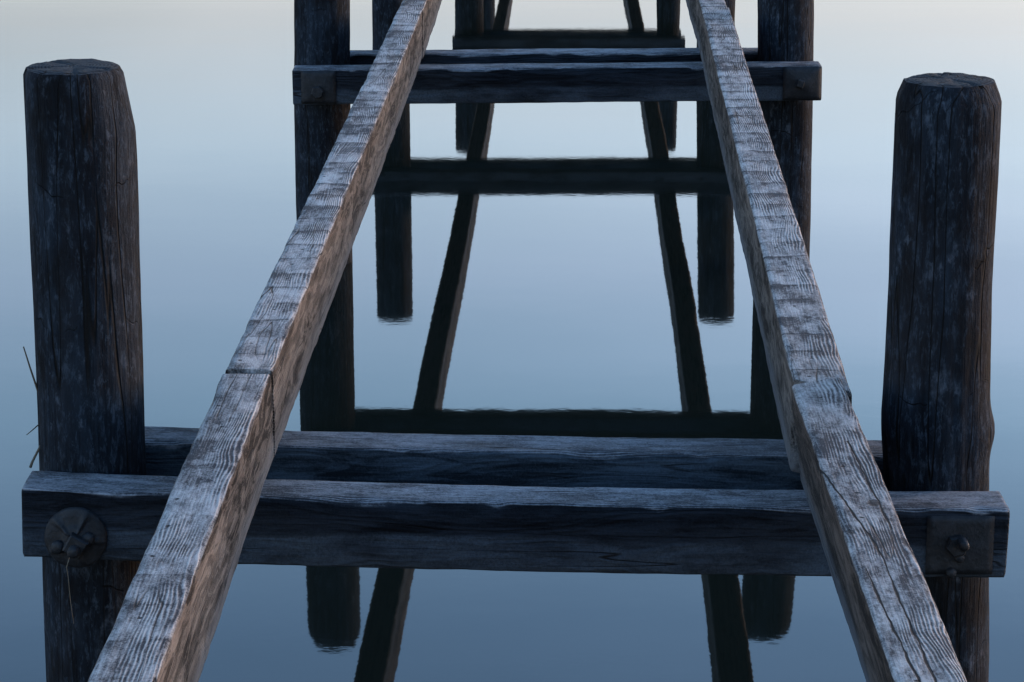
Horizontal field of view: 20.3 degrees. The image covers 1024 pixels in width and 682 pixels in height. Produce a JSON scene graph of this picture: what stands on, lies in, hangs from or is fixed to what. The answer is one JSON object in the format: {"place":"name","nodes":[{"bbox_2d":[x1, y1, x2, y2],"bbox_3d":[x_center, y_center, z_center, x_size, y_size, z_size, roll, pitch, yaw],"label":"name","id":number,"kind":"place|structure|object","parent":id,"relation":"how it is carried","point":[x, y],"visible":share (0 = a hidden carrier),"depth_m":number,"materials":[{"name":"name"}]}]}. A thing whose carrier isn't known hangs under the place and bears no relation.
{"place":"outdoors","nodes":[
{"label":"outdoors","id":0,"kind":"place"},
{"bbox_2d":[0,0,1023,681],"bbox_3d":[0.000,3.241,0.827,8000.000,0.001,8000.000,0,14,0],"label":"water","id":1,"kind":"structure","parent":0,"point":[574,270],"depth_m":14.54,"materials":[{"name":"blue liquid"}]},
{"bbox_2d":[23,58,145,681],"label":"wooden pile","id":2,"kind":"object","parent":1,"relation":"in","point":[82,176],"visible":0.84,"depth_m":7.57,"materials":[{"name":"brown wood"}]},
{"bbox_2d":[23,346,37,391],"bbox_3d":[-1.290,0.086,7.684,0.051,0.156,0.007,-13,19,-41],"label":"reed stalk","id":3,"kind":"object","parent":2,"relation":"attached to","point":[30,370],"visible":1,"depth_m":7.68,"materials":[{"name":"plant"}]},
{"bbox_2d":[29,445,39,467],"bbox_3d":[-1.289,0.308,7.732,0.011,0.068,0.049,14,20,43],"label":"reed stalk","id":4,"kind":"object","parent":2,"relation":"attached to","point":[33,459],"visible":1,"depth_m":7.73,"materials":[{"name":"plant"}]},
{"bbox_2d":[145,426,883,489],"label":"cross beam","id":5,"kind":"structure","parent":2,"relation":"attached to","point":[631,462],"depth_m":7.95,"materials":[{"name":"brown wood"}]},
{"bbox_2d":[701,7,851,472],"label":"runner beam","id":6,"kind":"structure","parent":5,"relation":"on","point":[800,345],"depth_m":9.64,"materials":[{"name":"wood"}]},
{"bbox_2d":[21,471,1009,577],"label":"cross beam","id":7,"kind":"structure","parent":2,"relation":"attached to","point":[79,520],"depth_m":7.51,"materials":[{"name":"black wood"}]},
{"bbox_2d":[66,558,73,623],"bbox_3d":[-1.158,0.655,7.480,0.011,0.187,0.018,0,14,0],"label":"straw","id":8,"kind":"object","parent":7,"relation":"hanging from","point":[69,590],"visible":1,"depth_m":7.48,"materials":[{"name":"brown plant"}]},
{"bbox_2d":[88,374,273,681],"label":"runner beam","id":9,"kind":"structure","parent":7,"relation":"on","point":[166,622],"depth_m":6.46,"materials":[{"name":"grey wood"}]},
{"bbox_2d":[791,378,966,681],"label":"runner beam","id":10,"kind":"structure","parent":7,"relation":"on","point":[898,631],"depth_m":6.39,"materials":[{"name":"grey wood"}]},
{"bbox_2d":[294,0,352,263],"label":"wooden pile","id":11,"kind":"object","parent":1,"relation":"in","point":[321,32],"visible":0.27,"depth_m":14.86,"materials":[{"name":"brown wood"}]},
{"bbox_2d":[350,48,757,64],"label":"cross beam","id":12,"kind":"structure","parent":11,"relation":"attached to","point":[544,55],"depth_m":15.09,"materials":[{"name":"brown wood"}]},
{"bbox_2d":[292,61,821,104],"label":"cross beam","id":13,"kind":"structure","parent":11,"relation":"attached to","point":[549,82],"depth_m":14.65,"materials":[{"name":"black wood"}]},
{"bbox_2d":[225,10,421,455],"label":"runner beam","id":14,"kind":"structure","parent":13,"relation":"on","point":[279,339],"depth_m":9.72,"materials":[{"name":"wood"}]},
{"bbox_2d":[372,0,402,49],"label":"wooden pile","id":15,"kind":"object","parent":1,"relation":"in","point":[384,12],"visible":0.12,"depth_m":22.26,"materials":[{"name":"brown wood"}]},
{"bbox_3d":[0.310,-3.181,21.978,2.940,0.194,0.171,0,14,0],"label":"cross beam","id":16,"kind":"object","parent":15,"relation":"attached to","visible":0},
{"bbox_2d":[398,0,441,58],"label":"runner beam","id":17,"kind":"structure","parent":16,"relation":"on","point":[429,9],"depth_m":15.18,"materials":[{"name":"wood"}]},
{"bbox_2d":[686,0,726,53],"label":"runner beam","id":18,"kind":"structure","parent":16,"relation":"on","point":[694,7],"depth_m":15.27,"materials":[{"name":"wood"}]},
{"bbox_2d":[696,0,734,47],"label":"wooden pile","id":19,"kind":"object","parent":1,"relation":"in","point":[730,4],"visible":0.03,"depth_m":22.27,"materials":[{"name":"wood"}]},
{"bbox_2d":[757,0,813,260],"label":"wooden pile","id":20,"kind":"object","parent":1,"relation":"in","point":[785,30],"visible":0.21,"depth_m":14.88,"materials":[{"name":"brown wood"}]},
{"bbox_2d":[881,72,1001,681],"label":"wooden pile","id":21,"kind":"object","parent":1,"relation":"in","point":[937,427],"visible":0.74,"depth_m":7.57,"materials":[{"name":"brown wood"}]}
]}

